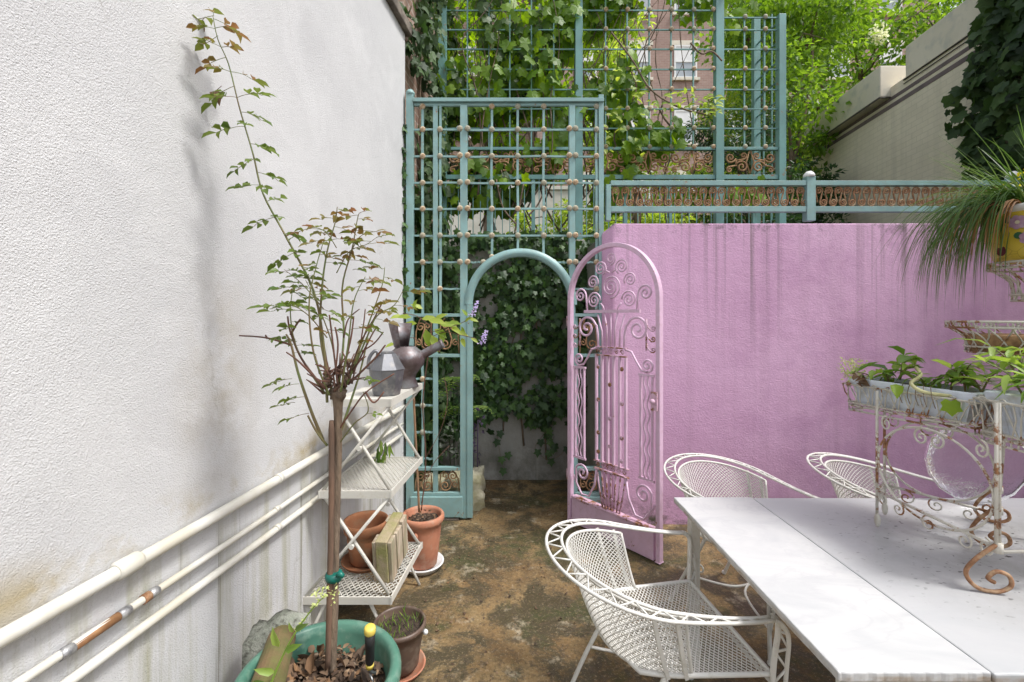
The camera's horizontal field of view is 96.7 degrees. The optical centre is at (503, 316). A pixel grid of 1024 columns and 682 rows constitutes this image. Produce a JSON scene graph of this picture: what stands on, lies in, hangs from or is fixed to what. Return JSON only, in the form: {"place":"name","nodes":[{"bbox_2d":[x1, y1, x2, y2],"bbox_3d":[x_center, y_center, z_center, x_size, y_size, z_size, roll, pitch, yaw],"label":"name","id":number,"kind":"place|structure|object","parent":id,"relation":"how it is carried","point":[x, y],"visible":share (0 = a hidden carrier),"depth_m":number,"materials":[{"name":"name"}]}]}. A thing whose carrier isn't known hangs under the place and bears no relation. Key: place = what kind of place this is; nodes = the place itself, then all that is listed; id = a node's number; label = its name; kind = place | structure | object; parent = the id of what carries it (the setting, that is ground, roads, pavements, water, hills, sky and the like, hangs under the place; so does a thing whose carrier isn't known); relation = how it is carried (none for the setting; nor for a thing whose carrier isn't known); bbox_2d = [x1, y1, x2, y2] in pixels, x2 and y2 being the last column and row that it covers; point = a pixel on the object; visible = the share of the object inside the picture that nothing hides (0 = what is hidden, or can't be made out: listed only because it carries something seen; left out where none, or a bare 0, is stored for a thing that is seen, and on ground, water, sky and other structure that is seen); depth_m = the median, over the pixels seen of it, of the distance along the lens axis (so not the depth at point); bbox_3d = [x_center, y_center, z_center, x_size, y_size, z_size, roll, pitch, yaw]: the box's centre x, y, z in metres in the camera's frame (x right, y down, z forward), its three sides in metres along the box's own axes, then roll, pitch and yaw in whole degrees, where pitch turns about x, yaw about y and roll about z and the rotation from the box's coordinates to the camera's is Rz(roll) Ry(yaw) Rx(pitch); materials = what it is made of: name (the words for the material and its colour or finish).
{"place":"outdoors","nodes":[
{"label":"outdoors","id":0,"kind":"place"},
{"bbox_2d":[0,0,411,681],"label":"stucco wall","id":1,"kind":"structure","parent":0,"point":[138,400],"depth_m":1.46,"materials":[{"name":"white paint"}]},
{"bbox_2d":[0,405,404,648],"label":"wall pipe","id":2,"kind":"object","parent":1,"relation":"attached to","point":[122,568],"depth_m":1.28,"materials":[{"name":"white metal"}]},
{"bbox_2d":[12,422,403,681],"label":"wall pipe","id":3,"kind":"object","parent":1,"relation":"attached to","point":[71,648],"depth_m":1.33,"materials":[{"name":"white metal"}]},
{"bbox_2d":[60,433,403,681],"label":"wall pipe","id":4,"kind":"object","parent":1,"relation":"attached to","point":[98,660],"depth_m":1.43,"materials":[{"name":"white metal"}]},
{"bbox_2d":[401,124,409,312],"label":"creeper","id":5,"kind":"object","parent":1,"relation":"attached to","point":[405,271],"visible":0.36,"depth_m":3.56,"materials":[{"name":"green plant"}]},
{"bbox_2d":[325,480,835,681],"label":"ground","id":6,"kind":"structure","parent":0,"point":[503,644],"depth_m":2.55,"materials":[{"name":"brown soil"}]},
{"bbox_2d":[242,609,310,668],"bbox_3d":[-0.825,1.385,1.665,0.226,0.581,0.171,0,0,0],"label":"stone block","id":7,"kind":"object","parent":6,"relation":"on","point":[253,645],"depth_m":1.63,"materials":[{"name":"stone"}]},
{"bbox_2d":[235,619,400,681],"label":"glazed pot","id":8,"kind":"object","parent":6,"relation":"on","point":[387,651],"visible":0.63,"depth_m":1.56,"materials":[{"name":"ceramic"}]},
{"bbox_2d":[251,625,295,681],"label":"clay tile","id":9,"kind":"object","parent":8,"relation":"on","point":[271,655],"visible":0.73,"depth_m":1.41,"materials":[{"name":"beige ceramic"}]},
{"bbox_2d":[253,582,339,681],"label":"flowering weed","id":10,"kind":"object","parent":9,"relation":"on","point":[275,641],"visible":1,"depth_m":1.27,"materials":[{"name":"green plant"}]},
{"bbox_2d":[186,7,430,675],"bbox_3d":[-0.658,0.069,1.493,0.881,2.193,0.359,0,0,0],"label":"rose tree","id":11,"kind":"object","parent":8,"relation":"in","point":[336,392],"visible":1,"depth_m":1.49,"materials":[{"name":"green plant"}]},
{"bbox_2d":[286,643,384,681],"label":"dry leaf litter","id":12,"kind":"object","parent":8,"relation":"in","point":[310,663],"visible":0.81,"depth_m":1.49,"materials":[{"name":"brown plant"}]},
{"bbox_2d":[364,623,376,681],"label":"hand fork","id":13,"kind":"object","parent":8,"relation":"in","point":[369,630],"visible":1,"depth_m":1.40,"materials":[{"name":"black plastic"}]},
{"bbox_2d":[303,383,422,623],"bbox_3d":[-0.730,0.999,2.455,0.495,1.200,0.543,0,0,0],"label":"folding shelf rack","id":14,"kind":"object","parent":6,"relation":"on","point":[370,464],"visible":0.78,"depth_m":2.27,"materials":[{"name":"white metal"}]},
{"bbox_2d":[341,552,371,573],"bbox_3d":[-0.755,1.339,2.500,0.260,0.027,0.260,0,0,0],"label":"plant saucer","id":15,"kind":"object","parent":14,"relation":"on","point":[346,564],"visible":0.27,"depth_m":2.42,"materials":[{"name":"ceramic"}]},
{"bbox_2d":[343,510,387,567],"bbox_3d":[-0.755,1.227,2.500,0.244,0.222,0.244,0,0,0],"label":"clay pot","id":16,"kind":"object","parent":15,"relation":"on","point":[355,522],"visible":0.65,"depth_m":2.43,"materials":[{"name":"ceramic"}]},
{"bbox_2d":[374,441,394,468],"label":"drooping seedling","id":17,"kind":"object","parent":14,"relation":"on","point":[378,454],"visible":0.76,"depth_m":2.62,"materials":[{"name":"green plant"}]},
{"bbox_2d":[366,349,404,395],"bbox_3d":[-0.599,0.282,2.329,0.174,0.233,0.176,0,0,23],"label":"metal can","id":18,"kind":"object","parent":14,"relation":"on","point":[384,365],"visible":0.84,"depth_m":2.27,"materials":[{"name":"metal"}]},
{"bbox_2d":[372,512,407,582],"bbox_3d":[-0.600,1.225,2.430,0.102,0.259,0.298,0,0,6],"label":"wood block","id":19,"kind":"object","parent":14,"relation":"on","point":[389,546],"depth_m":2.34,"materials":[{"name":"beige wood"}]},
{"bbox_2d":[388,323,444,388],"bbox_3d":[-0.501,0.219,2.550,0.311,0.360,0.210,0,0,23],"label":"watering can","id":20,"kind":"object","parent":14,"relation":"on","point":[412,359],"visible":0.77,"depth_m":2.52,"materials":[{"name":"metal"}]},
{"bbox_2d":[399,649,425,681],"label":"plant saucer","id":21,"kind":"object","parent":6,"relation":"on","point":[414,673],"visible":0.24,"depth_m":2.03,"materials":[{"name":"ceramic"}]},
{"bbox_2d":[373,605,427,676],"bbox_3d":[-0.464,1.475,2.060,0.253,0.190,0.240,0,0,0],"label":"plastic pot","id":22,"kind":"object","parent":21,"relation":"on","point":[409,644],"visible":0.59,"depth_m":2.04,"materials":[{"name":"plastic"}]},
{"bbox_2d":[378,603,422,637],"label":"weed foliage","id":23,"kind":"object","parent":22,"relation":"on","point":[388,621],"visible":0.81,"depth_m":2.08,"materials":[{"name":"green plant"}]},
{"bbox_2d":[398,0,437,509],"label":"old brick wall","id":24,"kind":"structure","parent":6,"relation":"on","point":[412,82],"depth_m":3.95,"materials":[{"name":"brown brick"}]},
{"bbox_2d":[401,552,443,575],"bbox_3d":[-0.514,1.576,2.900,0.268,0.040,0.268,0,0,0],"label":"plant saucer","id":25,"kind":"object","parent":6,"relation":"on","point":[440,561],"visible":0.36,"depth_m":2.83,"materials":[{"name":"white ceramic"}]},
{"bbox_2d":[403,505,443,569],"bbox_3d":[-0.514,1.414,2.899,0.274,0.316,0.275,0,0,0],"label":"terracotta pot","id":26,"kind":"object","parent":25,"relation":"on","point":[424,524],"visible":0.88,"depth_m":2.82,"materials":[{"name":"ceramic"}]},
{"bbox_2d":[385,300,487,511],"bbox_3d":[-0.411,0.571,2.838,0.641,1.351,0.227,0,0,0],"label":"butterfly bush","id":27,"kind":"object","parent":26,"relation":"in","point":[429,338],"visible":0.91,"depth_m":2.82,"materials":[{"name":"green plant"}]},
{"bbox_2d":[399,0,459,495],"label":"ivy","id":28,"kind":"object","parent":6,"relation":"on","point":[427,42],"visible":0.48,"depth_m":4.01,"materials":[{"name":"green plant"}]},
{"bbox_2d":[430,374,495,422],"bbox_3d":[-0.384,0.763,4.009,0.531,0.481,0.359,0,0,-37],"label":"fern","id":29,"kind":"object","parent":28,"relation":"attached to","point":[447,379],"visible":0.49,"depth_m":4.05,"materials":[{"name":"green plant"}]},
{"bbox_2d":[414,472,446,490],"bbox_3d":[-0.622,1.491,3.860,0.359,0.314,0.263,0,0,7],"label":"boulder","id":30,"kind":"object","parent":6,"relation":"on","point":[429,480],"visible":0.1,"depth_m":3.77,"materials":[{"name":"beige stone"}]},
{"bbox_2d":[438,368,459,471],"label":"white edged plant","id":31,"kind":"object","parent":6,"relation":"on","point":[444,430],"visible":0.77,"depth_m":4.10,"materials":[{"name":"green plant"}]},
{"bbox_2d":[446,465,485,510],"bbox_3d":[-0.338,1.456,3.858,0.377,0.385,0.338,0,0,0],"label":"planter","id":32,"kind":"object","parent":6,"relation":"on","point":[479,485],"visible":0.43,"depth_m":3.74,"materials":[{"name":"beige stone"}]},
{"bbox_2d":[473,408,484,467],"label":"purple plant","id":33,"kind":"object","parent":6,"relation":"on","point":[474,438],"visible":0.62,"depth_m":3.95,"materials":[{"name":"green plant"}]},
{"bbox_2d":[447,0,532,185],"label":"brick house","id":34,"kind":"structure","parent":6,"relation":"on","point":[457,144],"depth_m":21.50,"materials":[{"name":"brown brick"}]},
{"bbox_2d":[458,36,476,76],"bbox_3d":[-1.800,-12.240,21.465,1.240,1.920,0.170,0,0,0],"label":"window","id":35,"kind":"structure","parent":34,"relation":"in","point":[465,36],"depth_m":21.48,"materials":[{"name":"white paint"}]},
{"bbox_2d":[406,89,603,519],"bbox_3d":[0.009,-0.096,3.598,1.563,3.389,0.084,0,0,0],"label":"arched trellis","id":36,"kind":"object","parent":6,"relation":"on","point":[455,505],"visible":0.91,"depth_m":3.58,"materials":[{"name":"teal paint"}]},
{"bbox_2d":[566,242,663,563],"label":"arched gate","id":37,"kind":"structure","parent":36,"relation":"attached to","point":[649,545],"depth_m":3.21,"materials":[{"name":"pink metal"}]},
{"bbox_2d":[431,240,584,479],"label":"retaining wall","id":38,"kind":"structure","parent":6,"relation":"on","point":[524,463],"depth_m":4.45,"materials":[{"name":"grey concrete"}]},
{"bbox_2d":[428,228,594,459],"bbox_3d":[0.007,0.280,4.364,1.886,2.233,0.225,0,0,0],"label":"ivy","id":39,"kind":"object","parent":38,"relation":"attached to","point":[535,349],"visible":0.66,"depth_m":4.36,"materials":[{"name":"green plant"}]},
{"bbox_2d":[492,430,511,476],"bbox_3d":[-0.008,1.315,4.370,0.195,0.444,0.023,0,0,0],"label":"ivy strand","id":40,"kind":"object","parent":39,"relation":"hanging from","point":[508,455],"visible":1,"depth_m":4.37,"materials":[{"name":"green plant"}]},
{"bbox_2d":[533,426,566,466],"bbox_3d":[0.469,1.235,4.370,0.365,0.425,0.023,0,0,0],"label":"ivy strand","id":41,"kind":"object","parent":39,"relation":"hanging from","point":[552,450],"visible":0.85,"depth_m":4.37,"materials":[{"name":"green plant"}]},
{"bbox_2d":[385,500,705,681],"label":"fallen leaf scatter","id":42,"kind":"object","parent":6,"relation":"on","point":[464,613],"visible":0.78,"depth_m":2.68,"materials":[{"name":"brown plant"}]},
{"bbox_2d":[585,242,597,490],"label":"passage side wall","id":43,"kind":"structure","parent":6,"relation":"on","point":[590,410],"depth_m":4.13,"materials":[{"name":"grey concrete"}]},
{"bbox_2d":[545,519,790,681],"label":"patio chair","id":44,"kind":"object","parent":6,"relation":"on","point":[689,622],"visible":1,"depth_m":1.57,"materials":[{"name":"white paint"}]},
{"bbox_2d":[663,453,819,665],"bbox_3d":[1.272,1.228,2.508,0.688,0.756,0.737,0,0,-32],"label":"patio chair","id":45,"kind":"object","parent":6,"relation":"on","point":[685,489],"visible":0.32,"depth_m":2.69,"materials":[{"name":"white paint"}]},
{"bbox_2d":[602,223,1023,523],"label":"mauve wall","id":46,"kind":"structure","parent":6,"relation":"on","point":[766,327],"depth_m":3.50,"materials":[{"name":"paint"}]},
{"bbox_2d":[605,171,1023,221],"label":"scroll balustrade","id":47,"kind":"object","parent":46,"relation":"on","point":[809,184],"visible":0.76,"depth_m":3.60,"materials":[{"name":"metal"}]},
{"bbox_2d":[674,497,1023,681],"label":"marble table","id":48,"kind":"object","parent":6,"relation":"on","point":[847,589],"visible":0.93,"depth_m":1.47,"materials":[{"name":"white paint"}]},
{"bbox_2d":[842,259,1023,593],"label":"wire plant stand","id":49,"kind":"object","parent":48,"relation":"on","point":[994,431],"visible":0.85,"depth_m":1.67,"materials":[{"name":"paint"}]},
{"bbox_2d":[848,376,993,422],"bbox_3d":[1.640,0.322,1.792,0.168,0.113,0.447,0,0,-15],"label":"planter box","id":50,"kind":"object","parent":49,"relation":"on","point":[957,391],"visible":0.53,"depth_m":1.73,"materials":[{"name":"grey metal"}]},
{"bbox_2d":[838,357,867,382],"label":"dry sprig","id":51,"kind":"object","parent":50,"relation":"in","point":[852,366],"visible":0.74,"depth_m":1.99,"materials":[{"name":"yellow plant"}]},
{"bbox_2d":[852,371,869,386],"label":"dead leaf","id":52,"kind":"object","parent":50,"relation":"on","point":[863,381],"visible":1,"depth_m":1.91,"materials":[{"name":"brown plant"}]},
{"bbox_2d":[848,346,925,382],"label":"trough plant","id":53,"kind":"object","parent":50,"relation":"in","point":[888,374],"visible":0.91,"depth_m":1.89,"materials":[{"name":"green plant"}]},
{"bbox_2d":[890,359,1017,416],"bbox_3d":[1.649,0.256,1.683,0.224,0.193,0.332,0,0,-25],"label":"trailing plant","id":54,"kind":"object","parent":50,"relation":"in","point":[955,375],"visible":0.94,"depth_m":1.67,"materials":[{"name":"green plant"}]},
{"bbox_2d":[965,333,1023,353],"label":"coir liner","id":55,"kind":"object","parent":49,"relation":"in","point":[1014,340],"visible":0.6,"depth_m":1.68,"materials":[{"name":"brown fabric"}]},
{"bbox_2d":[980,203,1023,264],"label":"floral pot","id":56,"kind":"object","parent":49,"relation":"on","point":[1015,248],"visible":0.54,"depth_m":1.69,"materials":[{"name":"yellow ceramic"}]},
{"bbox_2d":[872,105,1023,315],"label":"sedge plant","id":57,"kind":"object","parent":56,"relation":"in","point":[974,216],"visible":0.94,"depth_m":1.72,"materials":[{"name":"green plant"}]},
{"bbox_2d":[984,390,1023,438],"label":"planter box","id":58,"kind":"object","parent":49,"relation":"on","point":[1012,396],"visible":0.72,"depth_m":1.48,"materials":[{"name":"white plastic"}]},
{"bbox_2d":[934,338,1023,402],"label":"box plant","id":59,"kind":"object","parent":58,"relation":"in","point":[1007,358],"visible":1,"depth_m":1.51,"materials":[{"name":"green plant"}]},
{"bbox_2d":[924,422,1023,503],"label":"glass platter","id":60,"kind":"object","parent":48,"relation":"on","point":[954,470],"visible":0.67,"depth_m":2.07,"materials":[{"name":"white"}]},
{"bbox_2d":[806,452,933,497],"bbox_3d":[2.085,1.209,2.418,0.796,0.794,0.743,0,0,36],"label":"patio chair","id":61,"kind":"object","parent":6,"relation":"on","point":[832,476],"visible":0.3,"depth_m":2.65,"materials":[{"name":"white paint"}]},
{"bbox_2d":[804,0,1021,222],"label":"boundary wall","id":62,"kind":"structure","parent":6,"relation":"on","point":[888,123],"depth_m":6.39,"materials":[{"name":"grey paint"}]},
{"bbox_2d":[941,0,1023,194],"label":"ivy","id":63,"kind":"object","parent":62,"relation":"attached to","point":[991,88],"visible":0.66,"depth_m":4.92,"materials":[{"name":"green plant"}]},
{"bbox_2d":[534,0,933,224],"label":"brick building","id":64,"kind":"structure","parent":0,"point":[703,79],"depth_m":20.00,"materials":[{"name":"brown brick"}]},
{"bbox_2d":[572,46,599,80],"bbox_3d":[3.600,-11.215,19.965,1.240,1.770,0.170,0,0,0],"label":"window","id":65,"kind":"structure","parent":64,"relation":"in","point":[591,57],"depth_m":19.99,"materials":[{"name":"white paint"}]},
{"bbox_2d":[583,170,594,185],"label":"window","id":66,"kind":"structure","parent":64,"relation":"in","point":[584,173],"depth_m":19.97,"materials":[{"name":"white paint"}]},
{"bbox_2d":[629,40,652,80],"bbox_3d":[5.950,-11.215,19.965,1.240,1.770,0.170,0,0,0],"label":"window","id":67,"kind":"structure","parent":64,"relation":"in","point":[641,43],"depth_m":19.99,"materials":[{"name":"white paint"}]},
{"bbox_2d":[631,105,652,129],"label":"window","id":68,"kind":"structure","parent":64,"relation":"in","point":[633,125],"depth_m":19.99,"materials":[{"name":"white paint"}]},
{"bbox_2d":[634,171,652,205],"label":"window","id":69,"kind":"structure","parent":64,"relation":"in","point":[651,171],"depth_m":19.99,"materials":[{"name":"white paint"}]},
{"bbox_2d":[638,0,652,15],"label":"window","id":70,"kind":"structure","parent":64,"relation":"in","point":[646,1],"depth_m":19.99,"materials":[{"name":"white paint"}]},
{"bbox_2d":[672,3,689,15],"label":"window","id":71,"kind":"structure","parent":64,"relation":"in","point":[675,5],"depth_m":19.95,"materials":[{"name":"white paint"}]},
{"bbox_2d":[671,170,693,205],"bbox_3d":[8.000,-5.610,19.995,1.240,1.580,0.050,0,0,0],"label":"window","id":72,"kind":"structure","parent":64,"relation":"in","point":[680,171],"depth_m":19.97,"materials":[{"name":"white paint"}]},
{"bbox_2d":[672,40,699,80],"bbox_3d":[8.000,-11.215,19.965,1.240,1.770,0.170,0,0,0],"label":"window","id":73,"kind":"structure","parent":64,"relation":"in","point":[678,55],"depth_m":19.99,"materials":[{"name":"white paint"}]},
{"bbox_2d":[674,105,698,145],"bbox_3d":[8.000,-8.365,19.965,1.240,1.770,0.170,0,0,0],"label":"window","id":74,"kind":"structure","parent":64,"relation":"in","point":[685,115],"depth_m":19.99,"materials":[{"name":"white paint"}]},
{"bbox_2d":[825,41,852,80],"bbox_3d":[14.700,-11.215,19.965,1.240,1.770,0.170,0,0,0],"label":"window","id":75,"kind":"structure","parent":64,"relation":"in","point":[843,70],"depth_m":19.99,"materials":[{"name":"white paint"}]},
{"bbox_2d":[879,0,901,15],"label":"window","id":76,"kind":"structure","parent":64,"relation":"in","point":[890,6],"depth_m":19.99,"materials":[{"name":"white paint"}]},
{"bbox_2d":[879,40,904,65],"bbox_3d":[17.000,-11.275,20.007,1.240,1.650,0.085,0,0,0],"label":"window","id":77,"kind":"structure","parent":64,"relation":"in","point":[885,55],"depth_m":19.99,"materials":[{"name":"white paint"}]},
{"label":"terrace ground","id":78,"kind":"structure","parent":0,"visible":0},
{"bbox_2d":[448,186,594,238],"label":"garden wall","id":79,"kind":"structure","parent":78,"relation":"on","point":[557,193],"depth_m":13.00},
{"bbox_2d":[450,0,593,232],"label":"leafy tree","id":80,"kind":"object","parent":78,"relation":"on","point":[463,17],"visible":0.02,"depth_m":7.74,"materials":[{"name":"green plant"}]},
{"bbox_2d":[506,197,695,239],"bbox_3d":[1.202,-1.099,5.988,2.572,0.892,1.040,0,0,0],"label":"shrub","id":81,"kind":"object","parent":78,"relation":"on","point":[590,227],"visible":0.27,"depth_m":5.88,"materials":[{"name":"green plant"}]},
{"bbox_2d":[438,0,785,239],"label":"tall trellis","id":82,"kind":"object","parent":78,"relation":"on","point":[718,148],"visible":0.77,"depth_m":4.59,"materials":[{"name":"teal paint"}]},
{"bbox_2d":[433,0,766,232],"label":"grape vine","id":83,"kind":"object","parent":82,"relation":"attached to","point":[559,14],"visible":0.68,"depth_m":4.61,"materials":[{"name":"green plant"}]},
{"bbox_2d":[568,2,656,223],"bbox_3d":[1.392,-2.624,6.401,1.378,3.936,1.314,0,0,39],"label":"leafy tree","id":84,"kind":"object","parent":78,"relation":"on","point":[613,54],"visible":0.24,"depth_m":6.31,"materials":[{"name":"green plant"}]},
{"bbox_2d":[559,146,748,231],"bbox_3d":[3.217,-2.200,9.727,4.352,3.098,2.498,0,0,0],"label":"yellow green shrub","id":85,"kind":"object","parent":78,"relation":"on","point":[589,214],"visible":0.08,"depth_m":9.70,"materials":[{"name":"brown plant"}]},
{"bbox_2d":[683,94,819,223],"bbox_3d":[3.508,-2.015,6.574,1.891,2.729,1.671,0,0,0],"label":"dark shrub","id":86,"kind":"object","parent":78,"relation":"on","point":[707,133],"visible":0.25,"depth_m":6.54,"materials":[{"name":"green plant"}]},
{"bbox_2d":[705,213,801,223],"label":"shrub","id":87,"kind":"object","parent":78,"relation":"on","point":[793,218],"visible":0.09,"depth_m":5.46,"materials":[{"name":"green plant"}]},
{"bbox_2d":[694,39,833,221],"bbox_3d":[7.158,-4.504,12.461,3.918,7.703,3.017,0,0,0],"label":"leafy tree","id":88,"kind":"object","parent":78,"relation":"on","point":[728,106],"visible":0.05,"depth_m":12.30,"materials":[{"name":"green plant"}]},
{"bbox_2d":[691,0,887,205],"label":"leafy tree","id":89,"kind":"object","parent":78,"relation":"on","point":[795,11],"visible":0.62,"depth_m":8.26,"materials":[{"name":"green plant"}]},
{"bbox_2d":[766,152,850,223],"bbox_3d":[5.038,-1.719,7.779,1.548,2.145,1.492,0,0,21],"label":"dark shrub","id":90,"kind":"object","parent":78,"relation":"on","point":[819,217],"visible":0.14,"depth_m":7.50,"materials":[{"name":"green plant"}]},
{"bbox_2d":[691,0,964,199],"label":"leafy tree","id":91,"kind":"object","parent":78,"relation":"on","point":[880,38],"visible":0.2,"depth_m":9.72,"materials":[{"name":"green plant"}]}
]}

